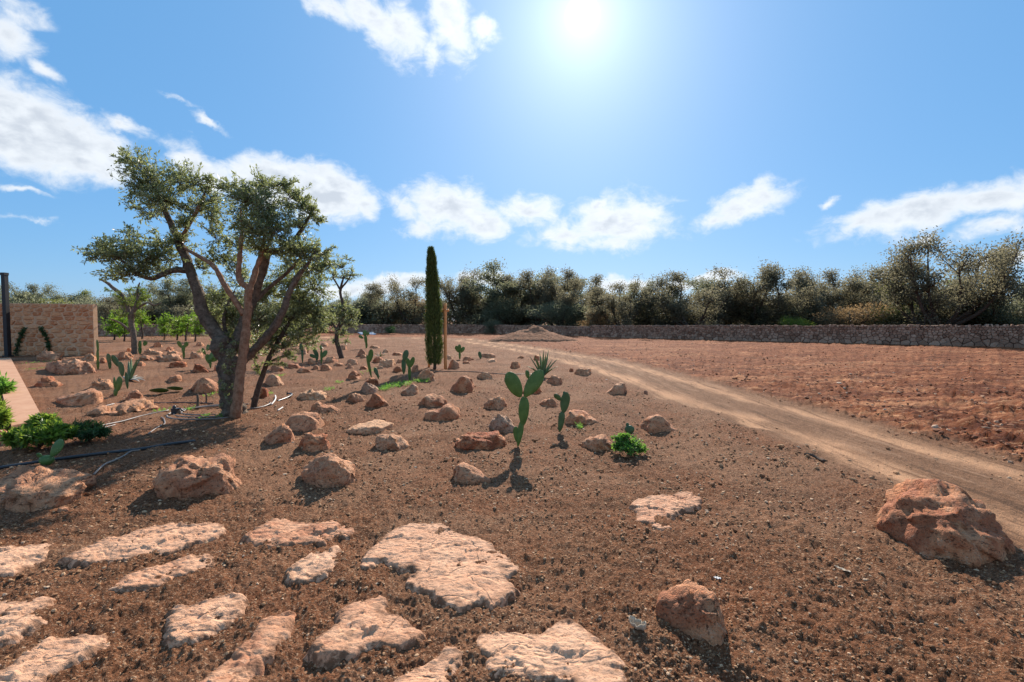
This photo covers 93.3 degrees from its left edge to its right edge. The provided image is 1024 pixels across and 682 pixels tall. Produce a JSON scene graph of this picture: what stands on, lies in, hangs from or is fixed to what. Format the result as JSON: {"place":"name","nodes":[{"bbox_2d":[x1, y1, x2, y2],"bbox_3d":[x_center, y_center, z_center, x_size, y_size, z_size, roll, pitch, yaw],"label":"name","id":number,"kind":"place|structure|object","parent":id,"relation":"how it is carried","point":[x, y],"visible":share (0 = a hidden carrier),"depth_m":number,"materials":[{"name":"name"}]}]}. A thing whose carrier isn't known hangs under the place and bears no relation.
{"place":"outdoors","nodes":[
{"label":"outdoors","id":0,"kind":"place"},
{"bbox_2d":[0,335,1023,681],"bbox_3d":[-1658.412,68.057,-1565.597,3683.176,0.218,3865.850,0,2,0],"label":"soil bed","id":1,"kind":"object","parent":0,"point":[832,489],"visible":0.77,"depth_m":3.68,"materials":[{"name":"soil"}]},
{"bbox_2d":[0,272,13,356],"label":"steel post","id":2,"kind":"object","parent":1,"relation":"on","point":[6,314],"visible":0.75,"depth_m":21.98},
{"bbox_2d":[0,396,16,429],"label":"garden plant","id":3,"kind":"object","parent":1,"relation":"on","point":[6,415],"visible":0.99,"depth_m":7.20,"materials":[{"name":"green plant"}]},
{"bbox_2d":[0,370,17,397],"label":"garden plant","id":4,"kind":"object","parent":1,"relation":"on","point":[6,386],"visible":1,"depth_m":10.32,"materials":[{"name":"green plant"}]},
{"bbox_2d":[0,358,38,428],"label":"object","id":5,"kind":"structure","parent":1,"relation":"on","point":[23,406],"depth_m":9.62,"materials":[{"name":"stone"}]},
{"bbox_2d":[0,543,53,576],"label":"flagstone","id":6,"kind":"object","parent":1,"relation":"on","point":[14,560],"visible":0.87,"depth_m":3.34,"materials":[{"name":"stone"}]},
{"bbox_2d":[0,596,55,647],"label":"flagstone","id":7,"kind":"object","parent":1,"relation":"on","point":[17,624],"visible":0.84,"depth_m":2.64,"materials":[{"name":"stone"}]},
{"bbox_2d":[0,411,79,449],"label":"leafy shrub","id":8,"kind":"object","parent":1,"relation":"on","point":[39,429],"visible":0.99,"depth_m":6.15,"materials":[{"name":"green plant"}]},
{"bbox_2d":[0,465,95,512],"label":"rock","id":9,"kind":"object","parent":1,"relation":"on","point":[24,488],"visible":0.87,"depth_m":4.48,"materials":[{"name":"stone"}]},
{"bbox_2d":[34,376,62,386],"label":"rock","id":10,"kind":"object","parent":1,"relation":"on","point":[49,381],"visible":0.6,"depth_m":12.12,"materials":[{"name":"stone"}]},
{"bbox_2d":[0,303,97,355],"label":"masonry wall","id":11,"kind":"structure","parent":1,"relation":"on","point":[70,329],"depth_m":22.77,"materials":[{"name":"stone"}]},
{"bbox_2d":[36,439,63,464],"bbox_3d":[-5.272,1.276,5.524,0.327,0.309,0.094,0,2,0],"label":"prickly pear","id":12,"kind":"object","parent":1,"relation":"on","point":[57,447],"visible":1,"depth_m":5.51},
{"bbox_2d":[36,350,63,360],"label":"rock","id":13,"kind":"object","parent":1,"relation":"on","point":[46,355],"visible":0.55,"depth_m":19.89,"materials":[{"name":"stone"}]},
{"bbox_2d":[0,634,109,681],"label":"flagstone","id":14,"kind":"object","parent":1,"relation":"on","point":[44,659],"visible":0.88,"depth_m":2.34,"materials":[{"name":"stone"}]},
{"bbox_2d":[45,359,95,374],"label":"rock","id":15,"kind":"object","parent":1,"relation":"on","point":[68,367],"visible":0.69,"depth_m":15.05,"materials":[{"name":"stone"}]},
{"bbox_2d":[56,388,103,405],"bbox_3d":[-8.730,1.189,9.848,1.344,0.467,0.692,2,3,37],"label":"rock","id":16,"kind":"object","parent":1,"relation":"on","point":[89,396],"visible":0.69,"depth_m":9.55,"materials":[{"name":"stone"}]},
{"bbox_2d":[72,417,113,442],"bbox_3d":[-5.758,1.211,6.572,0.611,0.342,0.502,1,3,28],"label":"fern shrub","id":17,"kind":"object","parent":1,"relation":"on","point":[89,430],"visible":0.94,"depth_m":6.55,"materials":[{"name":"green plant"}]},
{"bbox_2d":[0,440,195,468],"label":"irrigation hose","id":18,"kind":"object","parent":1,"relation":"on","point":[86,455],"visible":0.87,"depth_m":5.88,"materials":[{"name":"black plastic"}]},
{"bbox_2d":[89,378,113,389],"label":"rock","id":19,"kind":"object","parent":1,"relation":"on","point":[102,384],"visible":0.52,"depth_m":11.61,"materials":[{"name":"stone"}]},
{"bbox_2d":[85,398,159,415],"bbox_3d":[-7.052,1.282,8.908,0.940,0.366,1.093,0,2,0],"label":"rock","id":20,"kind":"object","parent":1,"relation":"on","point":[134,405],"visible":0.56,"depth_m":8.79,"materials":[{"name":"stone"}]},
{"bbox_2d":[110,313,138,340],"bbox_3d":[-30.655,-1.089,38.367,2.311,2.347,1.653,0,2,0],"label":"citrus tree","id":21,"kind":"object","parent":1,"relation":"on","point":[121,331],"visible":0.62,"depth_m":38.25,"materials":[{"name":"green plant"}]},
{"bbox_2d":[100,279,160,353],"bbox_3d":[-18.745,-1.168,23.717,3.025,3.813,1.100,0,2,0],"label":"olive tree","id":22,"kind":"object","parent":1,"relation":"on","point":[131,316],"visible":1,"depth_m":23.66,"materials":[{"name":"green plant"}]},
{"bbox_2d":[58,521,226,568],"bbox_3d":[-2.655,1.502,3.604,0.994,0.093,0.756,0,2,0],"label":"flagstone","id":23,"kind":"object","parent":1,"relation":"on","point":[168,538],"visible":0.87,"depth_m":3.55,"materials":[{"name":"stone"}]},
{"bbox_2d":[108,553,215,593],"bbox_3d":[-2.270,1.526,3.138,0.463,0.086,0.697,2,3,45],"label":"flagstone","id":24,"kind":"object","parent":1,"relation":"on","point":[142,580],"visible":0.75,"depth_m":3.12,"materials":[{"name":"stone"}]},
{"bbox_2d":[150,311,177,339],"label":"citrus tree","id":25,"kind":"object","parent":1,"relation":"on","point":[161,323],"visible":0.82,"depth_m":41.20,"materials":[{"name":"green plant"}]},
{"bbox_2d":[98,324,236,335],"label":"dry stone wall","id":26,"kind":"structure","parent":1,"relation":"on","point":[151,330],"depth_m":51.10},
{"bbox_2d":[173,310,195,340],"bbox_3d":[-26.449,-1.281,39.541,2.229,2.635,1.600,0,2,0],"label":"citrus tree","id":27,"kind":"object","parent":1,"relation":"on","point":[184,326],"visible":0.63,"depth_m":39.37,"materials":[{"name":"green plant"}]},
{"bbox_2d":[152,453,241,499],"bbox_3d":[-3.123,1.381,4.814,0.708,0.457,0.793,-2,3,-42],"label":"rock","id":28,"kind":"object","parent":1,"relation":"on","point":[183,477],"visible":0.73,"depth_m":4.60,"materials":[{"name":"stone"}]},
{"bbox_2d":[189,377,217,393],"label":"rock","id":29,"kind":"object","parent":1,"relation":"on","point":[205,385],"visible":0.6,"depth_m":11.06,"materials":[{"name":"stone"}]},
{"bbox_2d":[162,592,248,648],"bbox_3d":[-1.699,1.542,2.680,0.505,0.090,0.546,-2,3,-32],"label":"flagstone","id":30,"kind":"object","parent":1,"relation":"on","point":[198,622],"visible":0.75,"depth_m":2.66,"materials":[{"name":"stone"}]},
{"bbox_2d":[70,142,342,418],"bbox_3d":[-5.116,-1.043,8.416,4.153,4.873,2.668,-2,3,-33],"label":"olive tree","id":31,"kind":"object","parent":1,"relation":"on","point":[228,345],"visible":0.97,"depth_m":8.31,"materials":[{"name":"green plant"}]},
{"bbox_2d":[200,610,295,681],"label":"flagstone","id":32,"kind":"object","parent":1,"relation":"on","point":[251,657],"visible":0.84,"depth_m":2.39,"materials":[{"name":"stone"}]},
{"bbox_2d":[262,423,294,444],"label":"rock","id":33,"kind":"object","parent":1,"relation":"on","point":[282,433],"visible":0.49,"depth_m":6.48,"materials":[{"name":"stone"}]},
{"bbox_2d":[249,285,335,407],"bbox_3d":[-4.174,0.094,9.155,1.613,2.412,1.021,-1,3,-29],"label":"olive tree","id":34,"kind":"object","parent":1,"relation":"on","point":[314,312],"visible":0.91,"depth_m":9.08,"materials":[{"name":"green plant"}]},
{"bbox_2d":[240,518,354,548],"bbox_3d":[-1.628,1.492,3.769,0.926,0.098,0.672,0,2,0],"label":"flagstone","id":35,"kind":"object","parent":1,"relation":"on","point":[283,532],"visible":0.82,"depth_m":3.71,"materials":[{"name":"stone"}]},
{"bbox_2d":[285,411,324,431],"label":"rock","id":36,"kind":"object","parent":1,"relation":"on","point":[303,421],"visible":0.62,"depth_m":7.28,"materials":[{"name":"stone"}]},
{"bbox_2d":[298,388,326,399],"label":"rock","id":37,"kind":"object","parent":1,"relation":"on","point":[310,394],"visible":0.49,"depth_m":10.20,"materials":[{"name":"stone"}]},
{"bbox_2d":[284,545,341,586],"bbox_3d":[-1.332,1.520,3.292,0.442,0.085,0.561,0,2,0],"label":"flagstone","id":38,"kind":"object","parent":1,"relation":"on","point":[316,567],"visible":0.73,"depth_m":3.20,"materials":[{"name":"stone"}]},
{"bbox_2d":[299,432,330,451],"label":"rock","id":39,"kind":"object","parent":1,"relation":"on","point":[310,442],"visible":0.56,"depth_m":6.15,"materials":[{"name":"stone"}]},
{"bbox_2d":[311,401,340,413],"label":"rock","id":40,"kind":"object","parent":1,"relation":"on","point":[318,407],"visible":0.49,"depth_m":8.71,"materials":[{"name":"stone"}]},
{"bbox_2d":[300,453,356,488],"bbox_3d":[-1.913,1.371,4.951,0.640,0.432,0.477,0,2,0],"label":"rock","id":41,"kind":"object","parent":1,"relation":"on","point":[328,470],"visible":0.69,"depth_m":4.82,"materials":[{"name":"stone"}]},
{"bbox_2d":[325,254,362,358],"bbox_3d":[-7.281,-1.473,21.033,2.069,4.621,1.201,1,3,28],"label":"olive tree","id":42,"kind":"object","parent":1,"relation":"on","point":[343,314],"visible":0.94,"depth_m":20.92,"materials":[{"name":"green plant"}]},
{"bbox_2d":[302,595,425,669],"bbox_3d":[-0.809,1.548,2.565,0.611,0.090,0.666,-2,3,-42],"label":"flagstone","id":43,"kind":"object","parent":1,"relation":"on","point":[356,630],"visible":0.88,"depth_m":2.52,"materials":[{"name":"stone"}]},
{"bbox_2d":[346,419,393,434],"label":"rock","id":44,"kind":"object","parent":1,"relation":"on","point":[374,426],"visible":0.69,"depth_m":7.24,"materials":[{"name":"stone"}]},
{"bbox_2d":[365,393,388,408],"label":"rock","id":45,"kind":"object","parent":1,"relation":"on","point":[376,401],"visible":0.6,"depth_m":9.25,"materials":[{"name":"stone"}]},
{"bbox_2d":[375,434,409,450],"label":"rock","id":46,"kind":"object","parent":1,"relation":"on","point":[390,442],"visible":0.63,"depth_m":6.18,"materials":[{"name":"stone"}]},
{"bbox_2d":[394,646,462,681],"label":"flagstone","id":47,"kind":"object","parent":1,"relation":"on","point":[433,670],"visible":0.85,"depth_m":2.28,"materials":[{"name":"stone"}]},
{"bbox_2d":[418,393,446,406],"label":"rock","id":48,"kind":"object","parent":1,"relation":"on","point":[432,400],"visible":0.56,"depth_m":9.29,"materials":[{"name":"stone"}]},
{"bbox_2d":[423,246,443,368],"bbox_3d":[-2.639,-1.129,16.359,0.733,4.205,0.766,0,2,0],"label":"cypress tree","id":49,"kind":"object","parent":1,"relation":"on","point":[433,320],"visible":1,"depth_m":16.23,"materials":[{"name":"green plant"}]},
{"bbox_2d":[425,303,448,369],"bbox_3d":[-2.577,-0.119,16.707,0.950,2.354,0.171,1,3,29],"label":"tree stake","id":50,"kind":"object","parent":1,"relation":"on","point":[446,310],"visible":0.69,"depth_m":16.48,"materials":[{"name":"brown wood"}]},
{"bbox_2d":[360,523,520,612],"bbox_3d":[-0.464,1.511,3.360,1.385,0.095,0.956,2,3,32],"label":"flagstone","id":51,"kind":"object","parent":1,"relation":"on","point":[427,556],"visible":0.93,"depth_m":3.23,"materials":[{"name":"stone"}]},
{"bbox_2d":[424,403,459,420],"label":"rock","id":52,"kind":"object","parent":1,"relation":"on","point":[448,412],"visible":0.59,"depth_m":8.00,"materials":[{"name":"stone"}]},
{"bbox_2d":[450,376,475,393],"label":"rock","id":53,"kind":"object","parent":1,"relation":"on","point":[463,384],"visible":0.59,"depth_m":11.13,"materials":[{"name":"stone"}]},
{"bbox_2d":[453,462,490,484],"bbox_3d":[-0.425,1.402,5.035,0.378,0.261,0.308,-1,3,-14],"label":"rock","id":54,"kind":"object","parent":1,"relation":"on","point":[464,473],"visible":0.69,"depth_m":4.95,"materials":[{"name":"stone"}]},
{"bbox_2d":[455,431,506,450],"bbox_3d":[-0.385,1.361,6.355,0.739,0.306,0.519,-1,3,-19],"label":"rock","id":55,"kind":"object","parent":1,"relation":"on","point":[492,440],"visible":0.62,"depth_m":6.23,"materials":[{"name":"stone"}]},
{"bbox_2d":[484,395,506,409],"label":"rock","id":56,"kind":"object","parent":1,"relation":"on","point":[498,402],"visible":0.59,"depth_m":9.09,"materials":[{"name":"stone"}]},
{"bbox_2d":[488,414,514,432],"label":"rock","id":57,"kind":"object","parent":1,"relation":"on","point":[501,423],"visible":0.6,"depth_m":7.23,"materials":[{"name":"stone"}]},
{"bbox_2d":[504,370,543,446],"bbox_3d":[0.160,0.879,6.298,0.520,1.013,0.047,0,2,5],"label":"prickly pear","id":58,"kind":"object","parent":1,"relation":"on","point":[533,384],"visible":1,"depth_m":6.28,"materials":[{"name":"plant"}]},
{"bbox_2d":[489,325,577,341],"bbox_3d":[1.694,-0.591,39.583,7.200,1.419,6.000,0,2,0],"label":"soil heap","id":59,"kind":"object","parent":1,"relation":"on","point":[535,333],"visible":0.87,"depth_m":38.01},
{"bbox_2d":[527,349,557,375],"bbox_3d":[0.877,0.649,14.007,0.956,0.829,0.451,0,2,0],"label":"agave","id":60,"kind":"object","parent":1,"relation":"on","point":[543,364],"visible":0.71,"depth_m":13.99,"materials":[{"name":"green plant"}]},
{"bbox_2d":[476,618,626,681],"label":"flagstone","id":61,"kind":"object","parent":1,"relation":"on","point":[548,654],"visible":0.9,"depth_m":2.35,"materials":[{"name":"stone"}]},
{"bbox_2d":[554,391,569,431],"bbox_3d":[0.737,1.046,7.153,0.244,0.606,0.061,0,2,0],"label":"prickly pear","id":62,"kind":"object","parent":1,"relation":"on","point":[564,399],"visible":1,"depth_m":7.13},
{"bbox_2d":[564,409,597,425],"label":"rock","id":63,"kind":"object","parent":1,"relation":"on","point":[582,417],"visible":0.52,"depth_m":7.73,"materials":[{"name":"stone"}]},
{"bbox_2d":[581,434,612,451],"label":"rock","id":64,"kind":"object","parent":1,"relation":"on","point":[601,442],"visible":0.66,"depth_m":6.17,"materials":[{"name":"stone"}]},
{"bbox_2d":[610,432,649,455],"bbox_3d":[1.456,1.267,5.913,0.486,0.282,0.374,0,2,0],"label":"ferny plant","id":65,"kind":"object","parent":1,"relation":"on","point":[631,446],"visible":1,"depth_m":5.91,"materials":[{"name":"green plant"}]},
{"bbox_2d":[640,414,677,432],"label":"rock","id":66,"kind":"object","parent":1,"relation":"on","point":[656,423],"visible":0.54,"depth_m":7.16,"materials":[{"name":"stone"}]},
{"bbox_2d":[628,491,701,531],"bbox_3d":[1.324,1.473,4.264,0.616,0.094,1.089,2,3,41],"label":"flagstone","id":67,"kind":"object","parent":1,"relation":"on","point":[672,507],"visible":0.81,"depth_m":4.23,"materials":[{"name":"stone"}]},
{"bbox_2d":[655,579,727,645],"bbox_3d":[0.997,1.492,2.642,0.393,0.296,0.294,2,3,41],"label":"rock","id":68,"kind":"object","parent":1,"relation":"on","point":[692,609],"visible":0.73,"depth_m":2.58,"materials":[{"name":"stone"}]},
{"bbox_2d":[875,479,1015,568],"bbox_3d":[3.320,1.400,3.717,0.998,0.552,0.789,-2,3,-41],"label":"rock","id":69,"kind":"object","parent":1,"relation":"on","point":[930,518],"visible":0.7,"depth_m":3.55,"materials":[{"name":"stone"}]},
{"bbox_2d":[0,0,1023,320],"label":"sky","id":70,"kind":"structure","parent":0,"point":[617,140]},
{"bbox_2d":[143,322,1023,462],"bbox_3d":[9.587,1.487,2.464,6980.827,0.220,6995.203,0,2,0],"label":"red field","id":71,"kind":"structure","parent":0,"point":[991,363],"depth_m":14.70,"materials":[{"name":"soil"}]},
{"bbox_2d":[0,281,79,302],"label":"oak tree","id":72,"kind":"object","parent":71,"relation":"on","point":[35,290],"visible":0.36,"depth_m":79.88,"materials":[{"name":"green plant"}]},
{"bbox_2d":[97,289,177,323],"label":"oak tree","id":73,"kind":"object","parent":71,"relation":"on","point":[100,307],"visible":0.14,"depth_m":60.29,"materials":[{"name":"green plant"}]},
{"bbox_2d":[106,277,220,323],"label":"oak tree","id":74,"kind":"object","parent":71,"relation":"on","point":[161,293],"visible":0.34,"depth_m":59.81,"materials":[{"name":"green plant"}]},
{"bbox_2d":[153,297,231,323],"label":"wild shrub","id":75,"kind":"object","parent":71,"relation":"on","point":[181,309],"visible":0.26,"depth_m":57.44,"materials":[{"name":"green plant"}]},
{"bbox_2d":[150,276,265,320],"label":"oak tree","id":76,"kind":"object","parent":71,"relation":"on","point":[184,282],"visible":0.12,"depth_m":61.60,"materials":[{"name":"green plant"}]},
{"bbox_2d":[0,291,555,332],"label":"undergrowth","id":77,"kind":"object","parent":71,"relation":"on","point":[457,320],"visible":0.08,"depth_m":67.93,"materials":[{"name":"green plant"}]},
{"bbox_2d":[332,289,383,321],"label":"oak tree","id":78,"kind":"object","parent":71,"relation":"on","point":[352,302],"visible":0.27,"depth_m":69.31,"materials":[{"name":"green plant"}]},
{"bbox_2d":[352,281,408,324],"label":"oak tree","id":79,"kind":"object","parent":71,"relation":"on","point":[372,289],"visible":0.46,"depth_m":67.38,"materials":[{"name":"green plant"}]},
{"bbox_2d":[383,274,426,324],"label":"oak tree","id":80,"kind":"object","parent":71,"relation":"on","point":[401,305],"visible":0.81,"depth_m":65.75,"materials":[{"name":"green plant"}]},
{"bbox_2d":[341,324,492,332],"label":"dry stone wall","id":81,"kind":"structure","parent":71,"relation":"on","point":[420,328],"depth_m":62.31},
{"bbox_2d":[438,267,483,323],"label":"oak tree","id":82,"kind":"object","parent":71,"relation":"on","point":[450,292],"visible":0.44,"depth_m":68.91,"materials":[{"name":"green plant"}]},
{"bbox_2d":[442,299,504,324],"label":"wild shrub","id":83,"kind":"object","parent":71,"relation":"on","point":[465,321],"visible":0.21,"depth_m":68.73,"materials":[{"name":"green plant"}]},
{"bbox_2d":[455,271,519,323],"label":"oak tree","id":84,"kind":"object","parent":71,"relation":"on","point":[476,300],"visible":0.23,"depth_m":68.17,"materials":[{"name":"green plant"}]},
{"bbox_2d":[468,296,534,324],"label":"wild shrub","id":85,"kind":"object","parent":71,"relation":"on","point":[502,307],"visible":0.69,"depth_m":64.16,"materials":[{"name":"green plant"}]},
{"bbox_2d":[455,257,591,323],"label":"oak tree","id":86,"kind":"object","parent":71,"relation":"on","point":[494,291],"visible":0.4,"depth_m":66.04,"materials":[{"name":"green plant"}]},
{"bbox_2d":[498,265,580,324],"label":"oak tree","id":87,"kind":"object","parent":71,"relation":"on","point":[525,275],"visible":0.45,"depth_m":62.70,"materials":[{"name":"green plant"}]},
{"bbox_2d":[493,325,589,335],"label":"dry stone wall","id":88,"kind":"structure","parent":71,"relation":"on","point":[563,330],"depth_m":52.69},
{"bbox_2d":[516,300,594,325],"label":"wild shrub","id":89,"kind":"object","parent":71,"relation":"on","point":[556,308],"visible":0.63,"depth_m":56.18,"materials":[{"name":"green plant"}]},
{"bbox_2d":[534,264,616,324],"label":"oak tree","id":90,"kind":"object","parent":71,"relation":"on","point":[551,293],"visible":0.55,"depth_m":57.77,"materials":[{"name":"green plant"}]},
{"bbox_2d":[583,274,652,324],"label":"oak tree","id":91,"kind":"object","parent":71,"relation":"on","point":[611,304],"visible":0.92,"depth_m":49.06,"materials":[{"name":"green plant"}]},
{"bbox_2d":[618,278,684,324],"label":"oak tree","id":92,"kind":"object","parent":71,"relation":"on","point":[668,287],"visible":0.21,"depth_m":50.86,"materials":[{"name":"green plant"}]},
{"bbox_2d":[634,268,758,325],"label":"oak tree","id":93,"kind":"object","parent":71,"relation":"on","point":[710,299],"visible":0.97,"depth_m":46.72,"materials":[{"name":"green plant"}]},
{"bbox_2d":[671,301,762,324],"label":"wild shrub","id":94,"kind":"object","parent":71,"relation":"on","point":[697,318],"visible":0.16,"depth_m":49.23,"materials":[{"name":"green plant"}]},
{"bbox_2d":[684,271,751,323],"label":"oak tree","id":95,"kind":"object","parent":71,"relation":"on","point":[699,286],"visible":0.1,"depth_m":52.22,"materials":[{"name":"green plant"}]},
{"bbox_2d":[693,259,826,325],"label":"oak tree","id":96,"kind":"object","parent":71,"relation":"on","point":[754,298],"visible":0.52,"depth_m":45.67,"materials":[{"name":"green plant"}]},
{"bbox_2d":[516,341,1023,462],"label":"clods","id":97,"kind":"object","parent":71,"relation":"on","point":[936,427],"visible":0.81,"depth_m":10.89,"materials":[{"name":"soil"}]},
{"bbox_2d":[723,303,832,325],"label":"wild shrub","id":98,"kind":"object","parent":71,"relation":"on","point":[758,321],"visible":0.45,"depth_m":46.41,"materials":[{"name":"green plant"}]},
{"bbox_2d":[583,280,1022,325],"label":"undergrowth","id":99,"kind":"object","parent":71,"relation":"on","point":[639,319],"visible":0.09,"depth_m":51.23,"materials":[{"name":"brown plant"}]},
{"bbox_2d":[590,324,1023,347],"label":"dry stone wall","id":100,"kind":"structure","parent":71,"relation":"on","point":[1003,335],"depth_m":34.49,"materials":[{"name":"stone"}]},
{"bbox_2d":[757,262,861,325],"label":"oak tree","id":101,"kind":"object","parent":71,"relation":"on","point":[809,305],"visible":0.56,"depth_m":44.19,"materials":[{"name":"green plant"}]},
{"bbox_2d":[781,297,847,325],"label":"wild shrub","id":102,"kind":"object","parent":71,"relation":"on","point":[812,319],"visible":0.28,"depth_m":44.10,"materials":[{"name":"green plant"}]},
{"bbox_2d":[782,263,891,323],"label":"oak tree","id":103,"kind":"object","parent":71,"relation":"on","point":[855,283],"visible":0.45,"depth_m":46.13,"materials":[{"name":"green plant"}]},
{"bbox_2d":[810,301,896,325],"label":"wild shrub","id":104,"kind":"object","parent":71,"relation":"on","point":[850,318],"visible":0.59,"depth_m":40.17,"materials":[{"name":"green plant"}]},
{"bbox_2d":[869,306,946,325],"bbox_3d":[33.312,-1.451,40.120,8.041,3.103,5.630,0,2,-10],"label":"wild shrub","id":105,"kind":"object","parent":71,"relation":"on","point":[891,322],"visible":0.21,"depth_m":39.65,"materials":[{"name":"green plant"}]},
{"bbox_2d":[857,225,1023,325],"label":"oak tree","id":106,"kind":"object","parent":71,"relation":"on","point":[995,280],"visible":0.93,"depth_m":35.20,"materials":[{"name":"green plant"}]},
{"bbox_2d":[939,279,1023,325],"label":"shrub","id":107,"kind":"object","parent":71,"relation":"on","point":[993,316],"visible":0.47,"depth_m":35.19,"materials":[{"name":"green plant"}]},
{"bbox_2d":[416,338,1023,546],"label":"dirt track","id":108,"kind":"structure","parent":0,"point":[832,437],"depth_m":6.96,"materials":[{"name":"soil"}]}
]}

